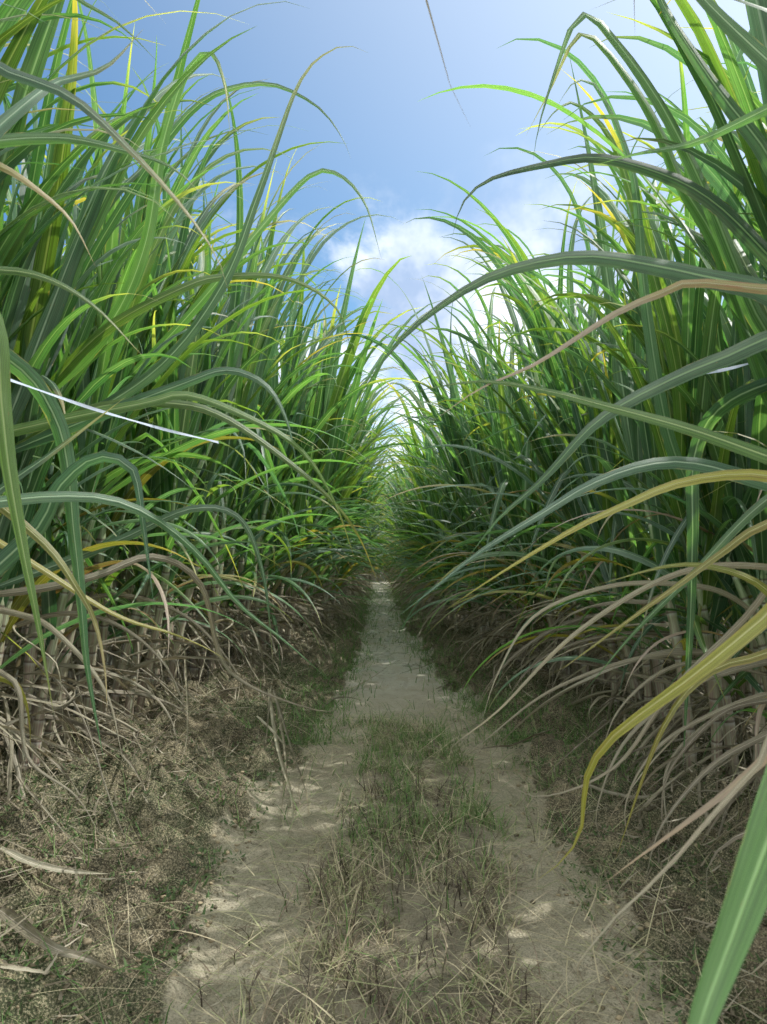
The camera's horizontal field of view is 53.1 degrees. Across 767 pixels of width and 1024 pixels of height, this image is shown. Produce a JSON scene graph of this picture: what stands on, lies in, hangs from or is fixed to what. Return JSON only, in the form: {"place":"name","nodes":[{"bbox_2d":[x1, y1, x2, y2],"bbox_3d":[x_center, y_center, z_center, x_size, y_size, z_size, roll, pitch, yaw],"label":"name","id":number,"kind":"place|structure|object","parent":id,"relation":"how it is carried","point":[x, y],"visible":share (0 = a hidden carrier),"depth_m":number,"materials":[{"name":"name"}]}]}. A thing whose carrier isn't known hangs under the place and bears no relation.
{"place":"outdoors","nodes":[
{"label":"outdoors","id":0,"kind":"place"},
{"bbox_2d":[0,0,762,532],"label":"sky","id":1,"kind":"structure","parent":0,"point":[371,98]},
{"bbox_2d":[0,570,766,1023],"bbox_3d":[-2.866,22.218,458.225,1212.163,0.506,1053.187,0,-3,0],"label":"ground","id":2,"kind":"structure","parent":0,"point":[172,862],"depth_m":3.61,"materials":[{"name":"soil"}]},
{"bbox_2d":[0,965,74,975],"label":"fallen leaf","id":3,"kind":"object","parent":2,"relation":"on","point":[18,968],"visible":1,"depth_m":2.31,"materials":[{"name":"plant"}]},
{"bbox_2d":[2,736,87,856],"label":"fallen leaf","id":4,"kind":"object","parent":2,"relation":"on","point":[28,789],"visible":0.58,"depth_m":3.45,"materials":[{"name":"plant"}]},
{"bbox_2d":[0,846,109,873],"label":"fallen leaf","id":5,"kind":"object","parent":2,"relation":"on","point":[21,857],"visible":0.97,"depth_m":2.97,"materials":[{"name":"plant"}]},
{"bbox_2d":[0,907,124,974],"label":"fallen leaf","id":6,"kind":"object","parent":2,"relation":"on","point":[30,932],"visible":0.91,"depth_m":2.48,"materials":[{"name":"plant"}]},
{"bbox_2d":[0,32,140,137],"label":"sugarcane clump","id":7,"kind":"object","parent":2,"relation":"on","point":[14,114],"visible":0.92,"depth_m":1.73,"materials":[{"name":"plant"}]},
{"bbox_2d":[0,34,148,622],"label":"sugarcane clump","id":8,"kind":"object","parent":2,"relation":"on","point":[97,582],"visible":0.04,"depth_m":4.73,"materials":[{"name":"plant"}]},
{"bbox_2d":[0,164,181,709],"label":"sugarcane clump","id":9,"kind":"object","parent":2,"relation":"on","point":[89,590],"visible":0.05,"depth_m":4.90,"materials":[{"name":"plant"}]},
{"bbox_2d":[0,0,182,241],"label":"sugarcane clump","id":10,"kind":"object","parent":2,"relation":"on","point":[15,49],"visible":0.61,"depth_m":3.01,"materials":[{"name":"plant"}]},
{"bbox_2d":[60,710,143,786],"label":"fallen leaf","id":11,"kind":"object","parent":2,"relation":"on","point":[103,741],"visible":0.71,"depth_m":4.54,"materials":[{"name":"plant"}]},
{"bbox_2d":[0,0,226,759],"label":"sugarcane clump","id":12,"kind":"object","parent":2,"relation":"on","point":[28,536],"visible":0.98,"depth_m":2.20,"materials":[{"name":"plant"}]},
{"bbox_2d":[11,379,218,443],"bbox_3d":[-0.918,-0.350,2.599,0.008,0.075,1.290,-1,-3,21],"label":"plastic tape","id":13,"kind":"object","parent":12,"relation":"attached to","point":[107,413],"visible":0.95,"depth_m":2.56,"materials":[{"name":"white plastic"}]},
{"bbox_2d":[37,333,206,686],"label":"sugarcane clump","id":14,"kind":"object","parent":2,"relation":"on","point":[70,673],"depth_m":6.78,"materials":[{"name":"plant"}]},
{"bbox_2d":[3,176,260,692],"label":"sugarcane clump","id":15,"kind":"object","parent":2,"relation":"on","point":[13,648],"visible":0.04,"depth_m":6.48,"materials":[{"name":"plant"}]},
{"bbox_2d":[0,142,266,703],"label":"sugarcane clump","id":16,"kind":"object","parent":2,"relation":"on","point":[25,629],"visible":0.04,"depth_m":5.83,"materials":[{"name":"plant"}]},
{"bbox_2d":[0,101,290,841],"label":"sugarcane clump","id":17,"kind":"object","parent":2,"relation":"on","point":[53,606],"visible":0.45,"depth_m":4.19,"materials":[{"name":"plant"}]},
{"bbox_2d":[34,248,285,679],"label":"sugarcane clump","id":18,"kind":"object","parent":2,"relation":"on","point":[122,575],"visible":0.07,"depth_m":7.75,"materials":[{"name":"plant"}]},
{"bbox_2d":[6,125,321,740],"bbox_3d":[-1.649,-0.135,5.654,2.552,4.778,3.010,0,-3,0],"label":"sugarcane clump","id":19,"kind":"object","parent":2,"relation":"on","point":[166,484],"visible":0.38,"depth_m":5.66,"materials":[{"name":"plant"}]},
{"bbox_2d":[0,2,329,680],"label":"sugarcane clump","id":20,"kind":"object","parent":2,"relation":"on","point":[48,497],"visible":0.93,"depth_m":2.20,"materials":[{"name":"plant"}]},
{"bbox_2d":[148,634,187,786],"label":"fallen leaf","id":21,"kind":"object","parent":2,"relation":"on","point":[184,652],"visible":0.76,"depth_m":5.27,"materials":[{"name":"plant"}]},
{"bbox_2d":[0,0,367,829],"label":"sugarcane clump","id":22,"kind":"object","parent":2,"relation":"on","point":[86,350],"visible":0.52,"depth_m":3.60,"materials":[{"name":"plant"}]},
{"bbox_2d":[0,65,371,762],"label":"sugarcane clump","id":23,"kind":"object","parent":2,"relation":"on","point":[116,475],"visible":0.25,"depth_m":4.55,"materials":[{"name":"plant"}]},
{"bbox_2d":[0,0,376,841],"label":"sugarcane clump","id":24,"kind":"object","parent":2,"relation":"on","point":[94,210],"visible":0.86,"depth_m":3.23,"materials":[{"name":"plant"}]},
{"bbox_2d":[0,0,380,765],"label":"sugarcane clump","id":25,"kind":"object","parent":2,"relation":"on","point":[148,470],"visible":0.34,"depth_m":4.97,"materials":[{"name":"plant"}]},
{"bbox_2d":[108,213,273,646],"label":"sugarcane clump","id":26,"kind":"object","parent":2,"relation":"on","point":[180,295],"visible":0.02,"depth_m":7.77,"materials":[{"name":"plant"}]},
{"bbox_2d":[60,69,385,716],"bbox_3d":[-1.638,-0.695,6.036,3.396,4.877,3.155,0,-3,0],"label":"sugarcane clump","id":27,"kind":"object","parent":2,"relation":"on","point":[233,356],"visible":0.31,"depth_m":6.11,"materials":[{"name":"plant"}]},
{"bbox_2d":[161,359,304,652],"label":"sugarcane clump","id":28,"kind":"object","parent":2,"relation":"on","point":[183,573],"visible":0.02,"depth_m":9.01,"materials":[{"name":"plant"}]},
{"bbox_2d":[116,192,364,677],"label":"sugarcane clump","id":29,"kind":"object","parent":2,"relation":"on","point":[284,401],"visible":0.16,"depth_m":7.70,"materials":[{"name":"plant"}]},
{"bbox_2d":[116,227,365,665],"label":"sugarcane clump","id":30,"kind":"object","parent":2,"relation":"on","point":[253,511],"visible":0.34,"depth_m":8.28,"materials":[{"name":"plant"}]},
{"bbox_2d":[95,159,402,699],"bbox_3d":[-1.593,-0.642,6.933,3.536,5.318,2.896,1,-3,-23],"label":"sugarcane clump","id":31,"kind":"object","parent":2,"relation":"on","point":[240,395],"visible":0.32,"depth_m":6.83,"materials":[{"name":"plant"}]},
{"bbox_2d":[147,103,385,688],"bbox_3d":[-1.371,-0.550,7.462,3.666,5.534,2.615,2,-3,-36],"label":"sugarcane clump","id":32,"kind":"object","parent":2,"relation":"on","point":[228,500],"visible":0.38,"depth_m":7.35,"materials":[{"name":"plant"}]},
{"bbox_2d":[226,288,425,632],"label":"sugarcane clump","id":33,"kind":"object","parent":2,"relation":"on","point":[316,326],"visible":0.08,"depth_m":10.84,"materials":[{"name":"plant"}]},
{"bbox_2d":[218,221,434,673],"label":"sugarcane clump","id":34,"kind":"object","parent":2,"relation":"on","point":[290,409],"visible":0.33,"depth_m":8.68,"materials":[{"name":"plant"}]},
{"bbox_2d":[238,372,416,633],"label":"sugarcane clump","id":35,"kind":"object","parent":2,"relation":"on","point":[346,492],"visible":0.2,"depth_m":11.36,"materials":[{"name":"plant"}]},
{"bbox_2d":[231,312,434,645],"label":"sugarcane clump","id":36,"kind":"object","parent":2,"relation":"on","point":[338,480],"visible":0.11,"depth_m":10.28,"materials":[{"name":"plant"}]},
{"bbox_2d":[234,218,441,652],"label":"sugarcane clump","id":37,"kind":"object","parent":2,"relation":"on","point":[327,398],"visible":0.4,"depth_m":9.31,"materials":[{"name":"plant"}]},
{"bbox_2d":[277,400,409,620],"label":"sugarcane clump","id":38,"kind":"object","parent":2,"relation":"on","point":[332,567],"visible":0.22,"depth_m":12.91,"materials":[{"name":"plant"}]},
{"bbox_2d":[273,356,414,631],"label":"sugarcane clump","id":39,"kind":"object","parent":2,"relation":"on","point":[360,437],"visible":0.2,"depth_m":11.70,"materials":[{"name":"plant"}]},
{"bbox_2d":[301,361,408,612],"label":"sugarcane clump","id":40,"kind":"object","parent":2,"relation":"on","point":[380,398],"visible":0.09,"depth_m":13.17,"materials":[{"name":"plant"}]},
{"bbox_2d":[299,391,415,619],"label":"sugarcane clump","id":41,"kind":"object","parent":2,"relation":"on","point":[362,491],"visible":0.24,"depth_m":13.81,"materials":[{"name":"plant"}]},
{"bbox_2d":[336,420,397,597],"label":"sugarcane clump","id":42,"kind":"object","parent":2,"relation":"on","point":[370,537],"visible":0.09,"depth_m":19.25,"materials":[{"name":"plant"}]},
{"bbox_2d":[337,464,397,603],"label":"sugarcane clump","id":43,"kind":"object","parent":2,"relation":"on","point":[389,467],"visible":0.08,"depth_m":17.57,"materials":[{"name":"plant"}]},
{"bbox_2d":[341,442,398,594],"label":"sugarcane clump","id":44,"kind":"object","parent":2,"relation":"on","point":[382,542],"visible":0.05,"depth_m":18.62,"materials":[{"name":"plant"}]},
{"bbox_2d":[337,444,405,604],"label":"sugarcane clump","id":45,"kind":"object","parent":2,"relation":"on","point":[370,507],"visible":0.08,"depth_m":16.84,"materials":[{"name":"plant"}]},
{"bbox_2d":[334,411,414,608],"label":"sugarcane clump","id":46,"kind":"object","parent":2,"relation":"on","point":[371,515],"visible":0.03,"depth_m":15.23,"materials":[{"name":"plant"}]},
{"bbox_2d":[223,394,527,576],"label":"sugarcane field","id":47,"kind":"structure","parent":2,"relation":"on","point":[382,514],"depth_m":33.81,"materials":[{"name":"green plant"}]},
{"bbox_2d":[0,661,766,1023],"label":"dry grass","id":48,"kind":"structure","parent":2,"relation":"on","point":[332,885],"depth_m":2.83,"materials":[{"name":"beige plant"}]},
{"bbox_2d":[0,586,766,1023],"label":"green grass","id":49,"kind":"structure","parent":2,"relation":"on","point":[416,738],"depth_m":4.73,"materials":[{"name":"green plant"}]},
{"bbox_2d":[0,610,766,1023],"bbox_3d":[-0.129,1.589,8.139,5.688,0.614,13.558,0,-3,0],"label":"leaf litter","id":50,"kind":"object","parent":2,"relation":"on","point":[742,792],"visible":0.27,"depth_m":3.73,"materials":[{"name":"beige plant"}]},
{"bbox_2d":[0,631,766,1023],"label":"weeds","id":51,"kind":"object","parent":2,"relation":"on","point":[176,949],"visible":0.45,"depth_m":3.33,"materials":[{"name":"green plant"}]},
{"bbox_2d":[0,663,766,1023],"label":"soil crumbs","id":52,"kind":"object","parent":2,"relation":"on","point":[208,923],"visible":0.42,"depth_m":3.17,"materials":[{"name":"brown soil"}]},
{"bbox_2d":[368,469,428,601],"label":"sugarcane clump","id":53,"kind":"object","parent":2,"relation":"on","point":[397,521],"visible":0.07,"depth_m":17.84,"materials":[{"name":"plant"}]},
{"bbox_2d":[367,418,433,605],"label":"sugarcane clump","id":54,"kind":"object","parent":2,"relation":"on","point":[407,525],"visible":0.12,"depth_m":16.95,"materials":[{"name":"plant"}]},
{"bbox_2d":[381,459,429,596],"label":"sugarcane clump","id":55,"kind":"object","parent":2,"relation":"on","point":[403,479],"visible":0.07,"depth_m":19.03,"materials":[{"name":"plant"}]},
{"bbox_2d":[380,440,432,601],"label":"sugarcane clump","id":56,"kind":"object","parent":2,"relation":"on","point":[431,598],"visible":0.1,"depth_m":17.58,"materials":[{"name":"plant"}]},
{"bbox_2d":[374,437,443,611],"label":"sugarcane clump","id":57,"kind":"object","parent":2,"relation":"on","point":[409,516],"visible":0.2,"depth_m":14.87,"materials":[{"name":"plant"}]},
{"bbox_2d":[386,465,436,604],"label":"sugarcane clump","id":58,"kind":"object","parent":2,"relation":"on","point":[399,490],"visible":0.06,"depth_m":16.23,"materials":[{"name":"plant"}]},
{"bbox_2d":[375,413,458,619],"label":"sugarcane clump","id":59,"kind":"object","parent":2,"relation":"on","point":[409,485],"visible":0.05,"depth_m":13.95,"materials":[{"name":"plant"}]},
{"bbox_2d":[363,438,476,634],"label":"sugarcane clump","id":60,"kind":"object","parent":2,"relation":"on","point":[432,510],"visible":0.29,"depth_m":11.59,"materials":[{"name":"plant"}]},
{"bbox_2d":[372,430,467,615],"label":"sugarcane clump","id":61,"kind":"object","parent":2,"relation":"on","point":[413,512],"visible":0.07,"depth_m":13.31,"materials":[{"name":"plant"}]},
{"bbox_2d":[375,435,472,614],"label":"sugarcane clump","id":62,"kind":"object","parent":2,"relation":"on","point":[413,560],"visible":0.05,"depth_m":14.38,"materials":[{"name":"plant"}]},
{"bbox_2d":[365,375,490,620],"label":"sugarcane clump","id":63,"kind":"object","parent":2,"relation":"on","point":[426,455],"visible":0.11,"depth_m":12.46,"materials":[{"name":"plant"}]},
{"bbox_2d":[382,430,487,623],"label":"sugarcane clump","id":64,"kind":"object","parent":2,"relation":"on","point":[419,478],"visible":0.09,"depth_m":11.93,"materials":[{"name":"plant"}]},
{"bbox_2d":[387,384,492,639],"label":"sugarcane clump","id":65,"kind":"object","parent":2,"relation":"on","point":[469,604],"visible":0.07,"depth_m":11.02,"materials":[{"name":"plant"}]},
{"bbox_2d":[381,341,504,640],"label":"sugarcane clump","id":66,"kind":"object","parent":2,"relation":"on","point":[421,405],"visible":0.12,"depth_m":10.87,"materials":[{"name":"plant"}]},
{"bbox_2d":[325,263,587,681],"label":"sugarcane clump","id":67,"kind":"object","parent":2,"relation":"on","point":[462,462],"visible":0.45,"depth_m":8.42,"materials":[{"name":"plant"}]},
{"bbox_2d":[364,287,554,647],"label":"sugarcane clump","id":68,"kind":"object","parent":2,"relation":"on","point":[459,477],"visible":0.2,"depth_m":9.06,"materials":[{"name":"plant"}]},
{"bbox_2d":[366,346,566,643],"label":"sugarcane clump","id":69,"kind":"object","parent":2,"relation":"on","point":[453,496],"visible":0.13,"depth_m":10.41,"materials":[{"name":"plant"}]},
{"bbox_2d":[387,325,554,666],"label":"sugarcane clump","id":70,"kind":"object","parent":2,"relation":"on","point":[436,393],"visible":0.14,"depth_m":8.85,"materials":[{"name":"plant"}]},
{"bbox_2d":[415,345,603,688],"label":"sugarcane clump","id":71,"kind":"object","parent":2,"relation":"on","point":[504,522],"visible":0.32,"depth_m":7.69,"materials":[{"name":"plant"}]},
{"bbox_2d":[388,316,648,688],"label":"sugarcane clump","id":72,"kind":"object","parent":2,"relation":"on","point":[509,481],"visible":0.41,"depth_m":7.10,"materials":[{"name":"plant"}]},
{"bbox_2d":[463,310,587,642],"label":"sugarcane clump","id":73,"kind":"object","parent":2,"relation":"on","point":[563,562],"visible":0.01,"depth_m":9.43,"materials":[{"name":"plant"}]},
{"bbox_2d":[379,182,675,713],"bbox_3d":[1.623,-0.351,6.894,2.778,4.792,2.706,-2,-3,38],"label":"sugarcane clump","id":74,"kind":"object","parent":2,"relation":"on","point":[526,360],"visible":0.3,"depth_m":6.81,"materials":[{"name":"plant"}]},
{"bbox_2d":[357,0,766,933],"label":"sugarcane clump","id":75,"kind":"object","parent":2,"relation":"on","point":[747,44],"visible":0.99,"depth_m":1.66,"materials":[{"name":"plant"}]},
{"bbox_2d":[402,127,728,715],"bbox_3d":[1.713,-0.598,6.107,3.152,4.691,3.142,0,-3,0],"label":"sugarcane clump","id":76,"kind":"object","parent":2,"relation":"on","point":[545,460],"visible":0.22,"depth_m":6.12,"materials":[{"name":"plant"}]},
{"bbox_2d":[420,180,746,726],"bbox_3d":[1.639,-0.211,5.641,2.818,5.143,2.382,0,-3,0],"label":"sugarcane clump","id":77,"kind":"object","parent":2,"relation":"on","point":[565,411],"visible":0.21,"depth_m":5.71,"materials":[{"name":"plant"}]},
{"bbox_2d":[401,0,766,853],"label":"sugarcane clump","id":78,"kind":"object","parent":2,"relation":"on","point":[753,136],"visible":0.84,"depth_m":2.32,"materials":[{"name":"plant"}]},
{"bbox_2d":[407,380,766,1023],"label":"sugarcane clump","id":79,"kind":"object","parent":2,"relation":"on","point":[743,910],"visible":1,"depth_m":0.91,"materials":[{"name":"plant"}]},
{"bbox_2d":[507,265,669,639],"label":"sugarcane clump","id":80,"kind":"object","parent":2,"relation":"on","point":[583,320],"depth_m":8.43,"materials":[{"name":"plant"}]},
{"bbox_2d":[417,0,766,977],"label":"sugarcane clump","id":81,"kind":"object","parent":2,"relation":"on","point":[723,216],"visible":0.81,"depth_m":2.67,"materials":[{"name":"plant"}]},
{"bbox_2d":[537,689,651,788],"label":"fallen leaf","id":82,"kind":"object","parent":2,"relation":"on","point":[599,727],"visible":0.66,"depth_m":4.81,"materials":[{"name":"plant"}]},
{"bbox_2d":[486,315,721,662],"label":"sugarcane clump","id":83,"kind":"object","parent":2,"relation":"on","point":[516,364],"depth_m":7.94,"materials":[{"name":"plant"}]},
{"bbox_2d":[442,30,766,839],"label":"sugarcane clump","id":84,"kind":"object","parent":2,"relation":"on","point":[680,316],"visible":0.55,"depth_m":4.01,"materials":[{"name":"plant"}]},
{"bbox_2d":[459,80,751,737],"bbox_3d":[1.735,-0.298,5.525,2.336,4.991,3.122,0,-3,0],"label":"sugarcane clump","id":85,"kind":"object","parent":2,"relation":"on","point":[601,503],"visible":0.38,"depth_m":5.19,"materials":[{"name":"plant"}]},
{"bbox_2d":[465,79,766,840],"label":"sugarcane clump","id":86,"kind":"object","parent":2,"relation":"on","point":[755,413],"visible":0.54,"depth_m":3.56,"materials":[{"name":"plant"}]},
{"bbox_2d":[507,267,728,662],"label":"sugarcane clump","id":87,"kind":"object","parent":2,"relation":"on","point":[724,304],"visible":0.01,"depth_m":7.41,"materials":[{"name":"plant"}]},
{"bbox_2d":[506,174,756,696],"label":"sugarcane clump","id":88,"kind":"object","parent":2,"relation":"on","point":[747,683],"visible":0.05,"depth_m":6.30,"materials":[{"name":"plant"}]},
{"bbox_2d":[504,195,766,791],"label":"sugarcane clump","id":89,"kind":"object","parent":2,"relation":"on","point":[648,633],"visible":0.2,"depth_m":4.51,"materials":[{"name":"plant"}]},
{"bbox_2d":[588,783,682,798],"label":"fallen leaf","id":90,"kind":"object","parent":2,"relation":"on","point":[615,793],"visible":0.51,"depth_m":4.11,"materials":[{"name":"plant"}]},
{"bbox_2d":[526,32,766,863],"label":"sugarcane clump","id":91,"kind":"object","parent":2,"relation":"on","point":[695,209],"visible":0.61,"depth_m":2.79,"materials":[{"name":"plant"}]},
{"bbox_2d":[633,794,660,830],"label":"fallen leaf","id":92,"kind":"object","parent":2,"relation":"on","point":[640,828],"visible":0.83,"depth_m":3.86,"materials":[{"name":"plant"}]},
{"bbox_2d":[574,225,724,680],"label":"sugarcane clump","id":93,"kind":"object","parent":2,"relation":"on","point":[697,264],"visible":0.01,"depth_m":6.21,"materials":[{"name":"plant"}]},
{"bbox_2d":[552,178,758,668],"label":"sugarcane clump","id":94,"kind":"object","parent":2,"relation":"on","point":[730,316],"visible":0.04,"depth_m":5.50,"materials":[{"name":"plant"}]},
{"bbox_2d":[556,0,766,655],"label":"sugarcane clump","id":95,"kind":"object","parent":2,"relation":"on","point":[751,88],"visible":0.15,"depth_m":4.53,"materials":[{"name":"plant"}]},
{"bbox_2d":[613,27,761,635],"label":"sugarcane clump","id":96,"kind":"object","parent":2,"relation":"on","point":[676,199],"visible":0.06,"depth_m":4.61,"materials":[{"name":"plant"}]},
{"bbox_2d":[697,766,715,826],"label":"fallen leaf","id":97,"kind":"object","parent":2,"relation":"on","point":[706,813],"visible":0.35,"depth_m":3.71,"materials":[{"name":"plant"}]},
{"bbox_2d":[668,61,766,658],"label":"sugarcane clump","id":98,"kind":"object","parent":2,"relation":"on","point":[744,157],"visible":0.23,"depth_m":3.09,"materials":[{"name":"plant"}]},
{"bbox_2d":[712,791,741,840],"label":"fallen leaf","id":99,"kind":"object","parent":2,"relation":"on","point":[723,820],"visible":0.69,"depth_m":3.49,"materials":[{"name":"plant"}]},
{"bbox_2d":[159,573,684,1023],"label":"path","id":100,"kind":"structure","parent":0,"point":[396,652],"depth_m":3.04,"materials":[{"name":"soil"}]},
{"bbox_2d":[268,689,293,861],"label":"fallen leaf","id":101,"kind":"object","parent":100,"relation":"on","point":[277,745],"visible":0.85,"depth_m":4.86,"materials":[{"name":"plant"}]},
{"bbox_2d":[276,705,286,835],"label":"fallen leaf","id":102,"kind":"object","parent":100,"relation":"on","point":[283,739],"visible":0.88,"depth_m":5.09,"materials":[{"name":"plant"}]},
{"bbox_2d":[273,690,306,794],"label":"fallen leaf","id":103,"kind":"object","parent":100,"relation":"on","point":[282,718],"visible":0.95,"depth_m":5.36,"materials":[{"name":"plant"}]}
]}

